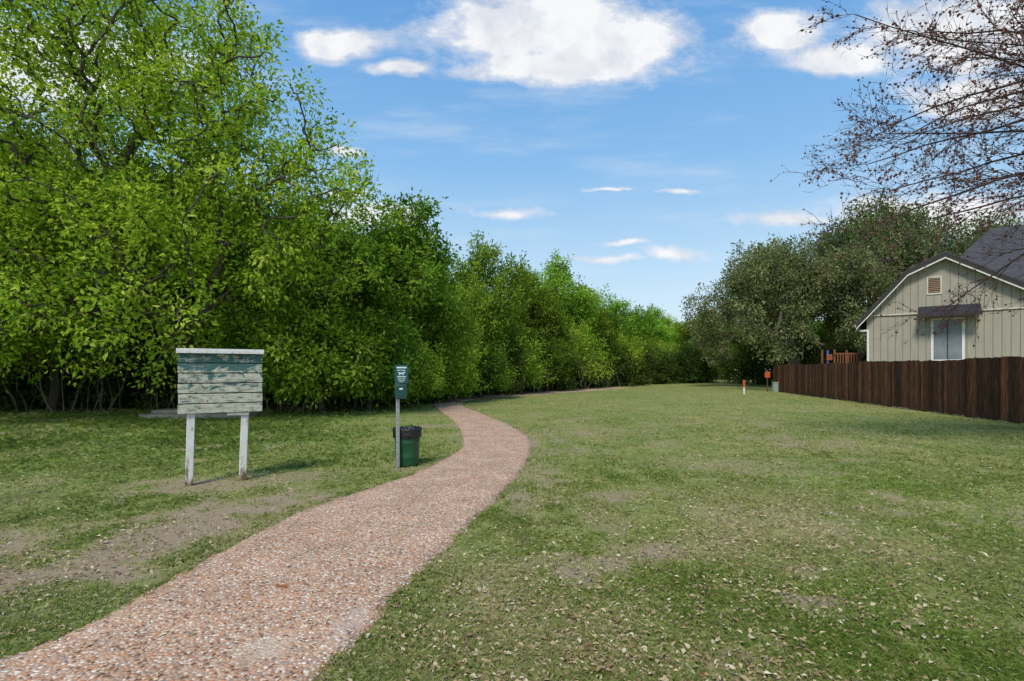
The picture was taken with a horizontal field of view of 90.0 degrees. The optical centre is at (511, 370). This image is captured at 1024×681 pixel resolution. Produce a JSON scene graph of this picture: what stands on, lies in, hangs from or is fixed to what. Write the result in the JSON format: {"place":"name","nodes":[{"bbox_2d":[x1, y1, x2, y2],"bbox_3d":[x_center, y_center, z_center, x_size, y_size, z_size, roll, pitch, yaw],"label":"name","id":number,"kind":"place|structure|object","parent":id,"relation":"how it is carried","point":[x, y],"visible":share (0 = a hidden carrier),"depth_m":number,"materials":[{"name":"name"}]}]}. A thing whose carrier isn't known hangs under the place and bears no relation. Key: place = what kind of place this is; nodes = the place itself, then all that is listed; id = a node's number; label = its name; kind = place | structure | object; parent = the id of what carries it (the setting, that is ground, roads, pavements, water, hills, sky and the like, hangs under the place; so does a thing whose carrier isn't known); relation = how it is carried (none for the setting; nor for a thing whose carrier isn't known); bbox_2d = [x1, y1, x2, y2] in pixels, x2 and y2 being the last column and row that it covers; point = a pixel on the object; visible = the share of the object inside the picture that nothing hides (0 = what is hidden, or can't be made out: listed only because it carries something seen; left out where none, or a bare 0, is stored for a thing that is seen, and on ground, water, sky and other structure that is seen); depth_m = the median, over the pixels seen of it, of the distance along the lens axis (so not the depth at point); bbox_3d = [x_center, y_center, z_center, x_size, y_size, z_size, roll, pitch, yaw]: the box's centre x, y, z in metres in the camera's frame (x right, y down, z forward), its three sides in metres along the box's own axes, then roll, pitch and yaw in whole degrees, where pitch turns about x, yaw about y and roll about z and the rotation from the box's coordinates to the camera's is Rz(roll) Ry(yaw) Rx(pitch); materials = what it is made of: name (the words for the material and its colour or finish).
{"place":"outdoors","nodes":[
{"label":"outdoors","id":0,"kind":"place"},
{"bbox_2d":[0,387,623,680],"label":"path","id":1,"kind":"structure","parent":0,"point":[358,540],"depth_m":3.47,"materials":[{"name":"gravel"}]},
{"bbox_2d":[0,372,1023,680],"bbox_3d":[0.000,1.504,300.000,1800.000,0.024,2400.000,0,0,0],"label":"ground","id":2,"kind":"structure","parent":0,"point":[720,390],"depth_m":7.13,"materials":[{"name":"plant"}]},
{"bbox_2d":[0,353,45,407],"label":"understory shrub","id":3,"kind":"object","parent":2,"relation":"on","point":[22,390],"visible":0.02,"depth_m":20.20,"materials":[{"name":"green plant"}]},
{"bbox_2d":[0,121,84,392],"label":"leafy tree","id":4,"kind":"object","parent":2,"relation":"on","point":[5,381],"visible":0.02,"depth_m":17.54,"materials":[{"name":"green plant"}]},
{"bbox_2d":[0,348,91,410],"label":"understory shrub","id":5,"kind":"object","parent":2,"relation":"on","point":[13,391],"visible":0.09,"depth_m":19.12,"materials":[{"name":"green plant"}]},
{"bbox_2d":[0,92,169,411],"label":"leafy tree","id":6,"kind":"object","parent":2,"relation":"on","point":[55,396],"visible":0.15,"depth_m":18.05,"materials":[{"name":"green plant"}]},
{"bbox_2d":[16,307,179,410],"bbox_3d":[-15.596,-0.457,21.138,7.099,5.335,4.052,0,0,-37],"label":"understory shrub","id":7,"kind":"object","parent":2,"relation":"on","point":[65,394],"visible":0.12,"depth_m":19.44,"materials":[{"name":"green plant"}]},
{"bbox_2d":[49,286,166,409],"bbox_3d":[-16.914,-0.742,21.264,7.099,6.112,4.052,0,0,31],"label":"understory shrub","id":8,"kind":"object","parent":2,"relation":"on","point":[132,393],"visible":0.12,"depth_m":19.64,"materials":[{"name":"green plant"}]},
{"bbox_2d":[17,154,206,359],"bbox_3d":[-16.768,-3.739,21.889,7.498,10.545,8.586,0,0,36],"label":"tree","id":9,"kind":"object","parent":2,"relation":"on","point":[113,268],"depth_m":20.57,"materials":[{"name":"green plant"}]},
{"bbox_2d":[66,318,177,409],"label":"understory shrub","id":10,"kind":"object","parent":2,"relation":"on","point":[107,393],"visible":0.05,"depth_m":19.53,"materials":[{"name":"green plant"}]},
{"bbox_2d":[123,324,203,410],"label":"understory shrub","id":11,"kind":"object","parent":2,"relation":"on","point":[170,370],"visible":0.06,"depth_m":19.36,"materials":[{"name":"green plant"}]},
{"bbox_2d":[0,0,384,400],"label":"leafy tree","id":12,"kind":"object","parent":2,"relation":"on","point":[125,224],"visible":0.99,"depth_m":14.23,"materials":[{"name":"green plant"}]},
{"bbox_2d":[124,161,263,328],"bbox_3d":[-12.889,-3.623,22.130,8.577,10.284,6.957,0,0,40],"label":"tree","id":13,"kind":"object","parent":2,"relation":"on","point":[184,291],"visible":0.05,"depth_m":20.39,"materials":[{"name":"green plant"}]},
{"bbox_2d":[139,411,260,418],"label":"slab","id":14,"kind":"structure","parent":2,"relation":"on","point":[202,416],"depth_m":16.00,"materials":[{"name":"concrete"}]},
{"bbox_2d":[151,408,251,413],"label":"block","id":15,"kind":"structure","parent":14,"relation":"on","point":[168,411],"depth_m":16.15,"materials":[{"name":"concrete"}]},
{"bbox_2d":[176,348,263,485],"bbox_3d":[-3.904,0.631,6.883,1.016,1.837,0.224,0,0,-30],"label":"notice board","id":16,"kind":"object","parent":2,"relation":"on","point":[229,381],"visible":0.93,"depth_m":6.82,"materials":[{"name":"paint"}]},
{"bbox_2d":[167,286,274,408],"bbox_3d":[-11.312,-0.722,21.607,4.052,6.058,7.099,0,0,-5],"label":"understory shrub","id":17,"kind":"object","parent":2,"relation":"on","point":[212,347],"visible":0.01,"depth_m":19.39,"materials":[{"name":"green plant"}]},
{"bbox_2d":[177,292,284,405],"bbox_3d":[-10.299,-0.800,21.835,7.099,6.269,4.052,0,0,-41],"label":"understory shrub","id":18,"kind":"object","parent":2,"relation":"on","point":[274,402],"visible":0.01,"depth_m":21.04,"materials":[{"name":"green plant"}]},
{"bbox_2d":[213,188,330,402],"bbox_3d":[-9.959,-3.111,21.878,5.178,9.279,5.929,0,0,21],"label":"tree","id":19,"kind":"object","parent":2,"relation":"on","point":[241,260],"visible":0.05,"depth_m":20.86,"materials":[{"name":"green plant"}]},
{"bbox_2d":[200,268,351,410],"bbox_3d":[-8.343,-1.006,18.592,5.288,5.057,5.375,0,0,-26],"label":"shrub","id":20,"kind":"object","parent":2,"relation":"on","point":[233,344],"visible":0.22,"depth_m":17.08,"materials":[{"name":"green plant"}]},
{"bbox_2d":[272,386,346,407],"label":"understory shrub","id":21,"kind":"object","parent":2,"relation":"on","point":[301,404],"visible":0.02,"depth_m":20.31,"materials":[{"name":"green plant"}]},
{"bbox_2d":[247,226,384,409],"bbox_3d":[-6.957,-1.898,19.288,4.644,6.820,5.726,0,0,37],"label":"tree","id":22,"kind":"object","parent":2,"relation":"on","point":[326,260],"visible":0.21,"depth_m":18.23,"materials":[{"name":"green plant"}]},
{"bbox_2d":[239,278,397,413],"bbox_3d":[-6.840,-0.837,17.848,5.687,4.703,5.315,0,0,32],"label":"shrub","id":23,"kind":"object","parent":2,"relation":"on","point":[304,371],"visible":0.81,"depth_m":16.77,"materials":[{"name":"green plant"}]},
{"bbox_2d":[262,385,382,406],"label":"understory shrub","id":24,"kind":"object","parent":2,"relation":"on","point":[290,402],"visible":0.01,"depth_m":21.49,"materials":[{"name":"green plant"}]},
{"bbox_2d":[0,334,656,412],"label":"undergrowth stems","id":25,"kind":"object","parent":2,"relation":"on","point":[77,396],"visible":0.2,"depth_m":18.87,"materials":[{"name":"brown plant"}]},
{"bbox_2d":[302,318,391,410],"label":"understory shrub","id":26,"kind":"object","parent":2,"relation":"on","point":[345,402],"visible":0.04,"depth_m":19.57,"materials":[{"name":"green plant"}]},
{"bbox_2d":[309,298,431,410],"bbox_3d":[-5.317,-0.765,18.952,4.704,4.572,4.627,0,0,-14],"label":"shrub","id":27,"kind":"object","parent":2,"relation":"on","point":[405,355],"visible":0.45,"depth_m":18.36,"materials":[{"name":"green plant"}]},
{"bbox_2d":[300,187,461,406],"bbox_3d":[-5.368,-3.006,21.105,6.655,9.069,7.621,0,0,9],"label":"tree","id":28,"kind":"object","parent":2,"relation":"on","point":[410,265],"visible":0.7,"depth_m":20.17,"materials":[{"name":"green plant"}]},
{"bbox_2d":[329,332,454,405],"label":"understory shrub","id":29,"kind":"object","parent":2,"relation":"on","point":[427,399],"visible":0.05,"depth_m":23.19,"materials":[{"name":"green plant"}]},
{"bbox_2d":[395,365,407,468],"bbox_3d":[-1.694,0.718,7.851,0.200,1.605,0.165,0,0,-14],"label":"dog waste station","id":30,"kind":"object","parent":2,"relation":"on","point":[401,376],"visible":0.99,"depth_m":7.86,"materials":[{"name":"metal"}]},
{"bbox_2d":[392,426,421,466],"bbox_3d":[-1.660,1.198,8.119,0.458,0.604,0.462,0,0,0],"label":"trash can","id":31,"kind":"object","parent":2,"relation":"on","point":[410,436],"visible":0.85,"depth_m":7.95,"materials":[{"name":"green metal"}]},
{"bbox_2d":[365,323,451,407],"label":"shrub","id":32,"kind":"object","parent":2,"relation":"on","point":[429,380],"visible":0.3,"depth_m":20.51,"materials":[{"name":"green plant"}]},
{"bbox_2d":[362,298,460,405],"bbox_3d":[-4.766,-0.614,24.582,4.052,5.762,7.099,0,0,30],"label":"understory shrub","id":33,"kind":"object","parent":2,"relation":"on","point":[415,336],"visible":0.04,"depth_m":23.92,"materials":[{"name":"green plant"}]},
{"bbox_2d":[411,304,451,402],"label":"understory shrub","id":34,"kind":"object","parent":2,"relation":"on","point":[432,355],"visible":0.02,"depth_m":23.99,"materials":[{"name":"green plant"}]},
{"bbox_2d":[406,258,490,399],"bbox_3d":[-3.337,-2.189,25.132,4.819,7.398,4.590,0,0,17],"label":"tree","id":35,"kind":"object","parent":2,"relation":"on","point":[458,321],"visible":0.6,"depth_m":24.13,"materials":[{"name":"green plant"}]},
{"bbox_2d":[435,243,471,334],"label":"tree","id":36,"kind":"object","parent":2,"relation":"on","point":[452,281],"visible":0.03,"depth_m":30.50,"materials":[{"name":"green plant"}]},
{"bbox_2d":[421,333,492,401],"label":"shrub","id":37,"kind":"object","parent":2,"relation":"on","point":[460,380],"visible":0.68,"depth_m":23.29,"materials":[{"name":"green plant"}]},
{"bbox_2d":[453,333,486,398],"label":"understory shrub","id":38,"kind":"object","parent":2,"relation":"on","point":[471,389],"visible":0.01,"depth_m":27.31,"materials":[{"name":"green plant"}]},
{"bbox_2d":[457,340,521,397],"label":"shrub","id":39,"kind":"object","parent":2,"relation":"on","point":[495,379],"visible":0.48,"depth_m":27.03,"materials":[{"name":"green plant"}]},
{"bbox_2d":[449,230,541,394],"bbox_3d":[-1.311,-3.458,31.140,5.661,9.925,5.792,0,0,-25],"label":"tree","id":40,"kind":"object","parent":2,"relation":"on","point":[500,297],"visible":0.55,"depth_m":30.16,"materials":[{"name":"green plant"}]},
{"bbox_2d":[482,309,531,395],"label":"understory shrub","id":41,"kind":"object","parent":2,"relation":"on","point":[519,380],"visible":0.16,"depth_m":30.80,"materials":[{"name":"green plant"}]},
{"bbox_2d":[0,400,1023,680],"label":"fallen leaves","id":42,"kind":"object","parent":2,"relation":"on","point":[668,658],"visible":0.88,"depth_m":3.27,"materials":[{"name":"beige plant"}]},
{"bbox_2d":[475,331,562,392],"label":"understory shrub","id":43,"kind":"object","parent":2,"relation":"on","point":[544,388],"visible":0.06,"depth_m":35.89,"materials":[{"name":"green plant"}]},
{"bbox_2d":[494,328,557,393],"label":"shrub","id":44,"kind":"object","parent":2,"relation":"on","point":[531,364],"visible":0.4,"depth_m":32.09,"materials":[{"name":"green plant"}]},
{"bbox_2d":[500,324,573,391],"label":"understory shrub","id":45,"kind":"object","parent":2,"relation":"on","point":[545,366],"visible":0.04,"depth_m":36.87,"materials":[{"name":"green plant"}]},
{"bbox_2d":[508,267,575,390],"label":"tree","id":46,"kind":"object","parent":2,"relation":"on","point":[547,317],"visible":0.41,"depth_m":36.90,"materials":[{"name":"green plant"}]},
{"bbox_2d":[531,330,580,386],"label":"shrub","id":47,"kind":"object","parent":2,"relation":"on","point":[561,358],"visible":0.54,"depth_m":35.88,"materials":[{"name":"green plant"}]},
{"bbox_2d":[546,325,581,390],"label":"understory shrub","id":48,"kind":"object","parent":2,"relation":"on","point":[573,383],"visible":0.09,"depth_m":37.47,"materials":[{"name":"green plant"}]},
{"bbox_2d":[524,248,609,365],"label":"tree","id":49,"kind":"object","parent":2,"relation":"on","point":[557,278],"visible":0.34,"depth_m":43.64,"materials":[{"name":"green plant"}]},
{"bbox_2d":[561,328,591,387],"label":"understory shrub","id":50,"kind":"object","parent":2,"relation":"on","point":[578,370],"visible":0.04,"depth_m":42.67,"materials":[{"name":"green plant"}]},
{"bbox_2d":[558,316,619,388],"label":"shrub","id":51,"kind":"object","parent":2,"relation":"on","point":[592,368],"visible":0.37,"depth_m":40.80,"materials":[{"name":"green plant"}]},
{"bbox_2d":[562,283,623,353],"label":"tree","id":52,"kind":"object","parent":2,"relation":"on","point":[603,325],"visible":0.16,"depth_m":48.70,"materials":[{"name":"green plant"}]},
{"bbox_2d":[577,333,622,386],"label":"understory shrub","id":53,"kind":"object","parent":2,"relation":"on","point":[607,362],"visible":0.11,"depth_m":47.81,"materials":[{"name":"green plant"}]},
{"bbox_2d":[586,350,620,386],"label":"understory shrub","id":54,"kind":"object","parent":2,"relation":"on","point":[606,383],"visible":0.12,"depth_m":46.47,"materials":[{"name":"green plant"}]},
{"bbox_2d":[593,333,627,381],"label":"shrub","id":55,"kind":"object","parent":2,"relation":"on","point":[615,350],"visible":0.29,"depth_m":47.23,"materials":[{"name":"green plant"}]},
{"bbox_2d":[601,306,632,342],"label":"tree","id":56,"kind":"object","parent":2,"relation":"on","point":[624,326],"visible":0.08,"depth_m":53.92,"materials":[{"name":"green plant"}]},
{"bbox_2d":[599,325,647,382],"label":"shrub","id":57,"kind":"object","parent":2,"relation":"on","point":[631,346],"visible":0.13,"depth_m":50.78,"materials":[{"name":"green plant"}]},
{"bbox_2d":[608,335,639,386],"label":"understory shrub","id":58,"kind":"object","parent":2,"relation":"on","point":[625,369],"visible":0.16,"depth_m":47.96,"materials":[{"name":"green plant"}]},
{"bbox_2d":[602,293,661,347],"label":"tree","id":59,"kind":"object","parent":2,"relation":"on","point":[642,317],"visible":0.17,"depth_m":60.43,"materials":[{"name":"green plant"}]},
{"bbox_2d":[623,348,653,385],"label":"understory shrub","id":60,"kind":"object","parent":2,"relation":"on","point":[644,373],"visible":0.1,"depth_m":50.98,"materials":[{"name":"green plant"}]},
{"bbox_2d":[618,329,661,372],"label":"shrub","id":61,"kind":"object","parent":2,"relation":"on","point":[650,345],"visible":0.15,"depth_m":56.70,"materials":[{"name":"green plant"}]},
{"bbox_2d":[634,317,664,349],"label":"tree","id":62,"kind":"object","parent":2,"relation":"on","point":[653,339],"visible":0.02,"depth_m":66.32,"materials":[{"name":"green plant"}]},
{"bbox_2d":[633,347,671,383],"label":"understory shrub","id":63,"kind":"object","parent":2,"relation":"on","point":[655,378],"visible":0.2,"depth_m":55.59,"materials":[{"name":"green plant"}]},
{"bbox_2d":[646,304,677,345],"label":"tree","id":64,"kind":"object","parent":2,"relation":"on","point":[665,335],"visible":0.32,"depth_m":72.63,"materials":[{"name":"green plant"}]},
{"bbox_2d":[643,341,681,383],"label":"understory shrub","id":65,"kind":"object","parent":2,"relation":"on","point":[666,360],"visible":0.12,"depth_m":57.55,"materials":[{"name":"green plant"}]},
{"bbox_2d":[657,338,684,374],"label":"shrub","id":66,"kind":"object","parent":2,"relation":"on","point":[673,345],"visible":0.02,"depth_m":68.72,"materials":[{"name":"green plant"}]},
{"bbox_2d":[659,355,684,383],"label":"understory shrub","id":67,"kind":"object","parent":2,"relation":"on","point":[672,374],"visible":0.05,"depth_m":58.14,"materials":[{"name":"green plant"}]},
{"bbox_2d":[661,316,687,347],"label":"tree","id":68,"kind":"object","parent":2,"relation":"on","point":[672,325],"visible":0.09,"depth_m":80.37,"materials":[{"name":"green plant"}]},
{"bbox_2d":[668,338,720,383],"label":"understory shrub","id":69,"kind":"object","parent":2,"relation":"on","point":[696,371],"visible":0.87,"depth_m":60.32,"materials":[{"name":"green plant"}]},
{"bbox_2d":[670,314,736,372],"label":"tree","id":70,"kind":"object","parent":2,"relation":"on","point":[684,334],"visible":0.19,"depth_m":65.95,"materials":[{"name":"green plant"}]},
{"bbox_2d":[690,290,822,382],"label":"oak tree","id":71,"kind":"object","parent":2,"relation":"on","point":[724,356],"visible":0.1,"depth_m":56.71,"materials":[{"name":"green plant"}]},
{"bbox_2d":[717,336,809,384],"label":"understory shrub","id":72,"kind":"object","parent":2,"relation":"on","point":[742,358],"visible":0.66,"depth_m":56.15,"materials":[{"name":"green plant"}]},
{"bbox_2d":[679,231,916,364],"bbox_3d":[23.059,-5.283,43.212,16.342,13.881,17.730,0,0,4],"label":"oak tree","id":73,"kind":"object","parent":2,"relation":"on","point":[779,271],"visible":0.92,"depth_m":39.83,"materials":[{"name":"green plant"}]},
{"bbox_2d":[760,333,848,384],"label":"understory shrub","id":74,"kind":"object","parent":2,"relation":"on","point":[807,354],"visible":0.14,"depth_m":51.56,"materials":[{"name":"green plant"}]},
{"bbox_2d":[797,319,836,356],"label":"tree","id":75,"kind":"object","parent":2,"relation":"on","point":[818,330],"visible":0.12,"depth_m":56.48,"materials":[{"name":"green plant"}]},
{"bbox_2d":[806,336,866,364],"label":"understory shrub","id":76,"kind":"object","parent":2,"relation":"on","point":[851,350],"visible":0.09,"depth_m":47.59,"materials":[{"name":"green plant"}]},
{"bbox_2d":[821,349,861,362],"bbox_3d":[19.595,0.125,30.845,2.090,2.750,1.390,0,0,0],"label":"wooden playset","id":77,"kind":"object","parent":2,"relation":"on","point":[829,356],"visible":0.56,"depth_m":30.18,"materials":[{"name":"brown wood"}]},
{"bbox_2d":[767,190,979,362],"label":"oak tree","id":78,"kind":"object","parent":2,"relation":"on","point":[837,238],"visible":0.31,"depth_m":43.95,"materials":[{"name":"green plant"}]},
{"bbox_2d":[770,0,1023,346],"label":"bare tree","id":79,"kind":"object","parent":2,"relation":"on","point":[1012,63],"visible":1,"depth_m":9.18,"materials":[{"name":"brown plant"}]},
{"bbox_2d":[773,356,1023,423],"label":"wood fence","id":80,"kind":"object","parent":2,"relation":"on","point":[989,388],"visible":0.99,"depth_m":18.49,"materials":[{"name":"wood"}]},
{"bbox_2d":[855,206,1023,336],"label":"oak tree","id":81,"kind":"object","parent":2,"relation":"on","point":[993,225],"visible":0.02,"depth_m":44.89,"materials":[{"name":"green plant"}]},
{"bbox_2d":[867,308,1023,361],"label":"walls","id":82,"kind":"structure","parent":2,"relation":"on","point":[1002,334],"depth_m":25.37,"materials":[{"name":"paint"}]},
{"bbox_2d":[860,330,868,361],"bbox_3d":[18.574,-0.320,26.995,0.410,3.640,0.075,0,0,39],"label":"downspout","id":83,"kind":"object","parent":82,"relation":"attached to","point":[867,331],"visible":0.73,"depth_m":26.88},
{"bbox_2d":[869,307,1023,316],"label":"band board","id":84,"kind":"object","parent":82,"relation":"attached to","point":[918,313],"depth_m":25.67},
{"bbox_2d":[873,309,1020,360],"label":"siding grooves","id":85,"kind":"object","parent":82,"relation":"attached to","point":[910,337],"visible":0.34,"depth_m":25.85,"materials":[{"name":"wood"}]},
{"bbox_2d":[871,258,1023,314],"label":"gable","id":86,"kind":"structure","parent":82,"relation":"on","point":[946,269],"depth_m":24.94,"materials":[{"name":"paint"}]},
{"bbox_2d":[856,269,907,329],"bbox_3d":[21.941,-3.745,30.010,2.140,2.670,9.650,0,0,39],"label":"roof shingle","id":87,"kind":"object","parent":86,"relation":"on","point":[863,325],"visible":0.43,"depth_m":26.55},
{"bbox_2d":[856,271,907,327],"bbox_3d":[18.945,-3.605,26.266,2.140,2.750,0.040,0,0,39],"label":"rake board","id":88,"kind":"object","parent":87,"relation":"on","point":[882,298],"visible":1,"depth_m":26.22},
{"bbox_2d":[856,274,907,329],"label":"rake trim","id":89,"kind":"structure","parent":88,"relation":"attached to","point":[882,301],"depth_m":26.24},
{"bbox_2d":[908,251,944,269],"bbox_3d":[23.339,-5.380,28.893,1.440,0.780,9.647,0,0,39],"label":"roof shingle","id":90,"kind":"object","parent":87,"relation":"on","point":[931,258],"visible":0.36,"depth_m":25.07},
{"bbox_2d":[908,253,944,273],"bbox_3d":[20.344,-5.240,25.149,1.440,0.860,0.037,0,0,39],"label":"rake board","id":91,"kind":"object","parent":90,"relation":"on","point":[927,263],"visible":0.93,"depth_m":25.10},
{"bbox_2d":[927,276,941,294],"bbox_3d":[20.813,-4.200,25.239,0.580,0.900,0.029,0,0,39],"label":"vent frame","id":92,"kind":"object","parent":86,"relation":"attached to","point":[940,292],"visible":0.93,"depth_m":25.17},
{"bbox_2d":[928,277,939,292],"bbox_3d":[20.821,-4.200,25.248,0.458,0.738,0.005,0,0,39],"label":"vent back","id":93,"kind":"object","parent":92,"relation":"attached to","point":[933,285],"visible":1,"depth_m":25.24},
{"bbox_2d":[928,278,939,292],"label":"vent louvers","id":94,"kind":"object","parent":92,"relation":"in","point":[933,284],"visible":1,"depth_m":25.25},
{"bbox_2d":[873,264,1020,314],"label":"gable grooves","id":95,"kind":"object","parent":86,"relation":"attached to","point":[958,292],"visible":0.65,"depth_m":24.69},
{"bbox_2d":[919,303,981,315],"bbox_3d":[21.024,-2.890,24.622,2.300,0.580,0.690,0,0,39],"label":"awning","id":96,"kind":"object","parent":86,"relation":"attached to","point":[960,310],"depth_m":24.61,"materials":[{"name":"grey"}]},
{"bbox_2d":[918,313,981,317],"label":"awning fascia","id":97,"kind":"structure","parent":96,"relation":"attached to","point":[949,315],"depth_m":24.29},
{"bbox_2d":[945,251,1023,283],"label":"roof shingle","id":98,"kind":"object","parent":86,"relation":"on","point":[992,270],"visible":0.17,"depth_m":23.81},
{"bbox_2d":[945,253,1023,287],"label":"rake board","id":99,"kind":"object","parent":98,"relation":"on","point":[984,270],"visible":1,"depth_m":23.82,"materials":[{"name":"wood"}]},
{"bbox_2d":[945,257,1023,289],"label":"rake trim","id":100,"kind":"structure","parent":99,"relation":"attached to","point":[986,273],"depth_m":23.79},
{"bbox_2d":[931,317,964,360],"bbox_3d":[21.221,-1.515,24.949,1.260,2.130,0.047,0,0,39],"label":"window frame","id":101,"kind":"object","parent":82,"relation":"attached to","point":[963,340],"visible":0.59,"depth_m":24.74,"materials":[{"name":"wood"}]},
{"bbox_2d":[933,319,961,359],"bbox_3d":[21.228,-1.515,24.957,1.056,1.948,0.010,0,0,39],"label":"window glass","id":102,"kind":"object","parent":101,"relation":"in","point":[954,344],"visible":0.79,"depth_m":24.93,"materials":[{"name":"glass"}]},
{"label":"side wing walls","id":103,"kind":"object","parent":2,"relation":"on","visible":0},
{"bbox_2d":[960,224,1023,281],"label":"roof","id":104,"kind":"structure","parent":103,"relation":"on","point":[975,251],"depth_m":26.45,"materials":[{"name":"grey"}]},
{"bbox_2d":[0,0,1023,370],"label":"sky","id":105,"kind":"structure","parent":0,"point":[639,141],"materials":[{"name":"blue"}]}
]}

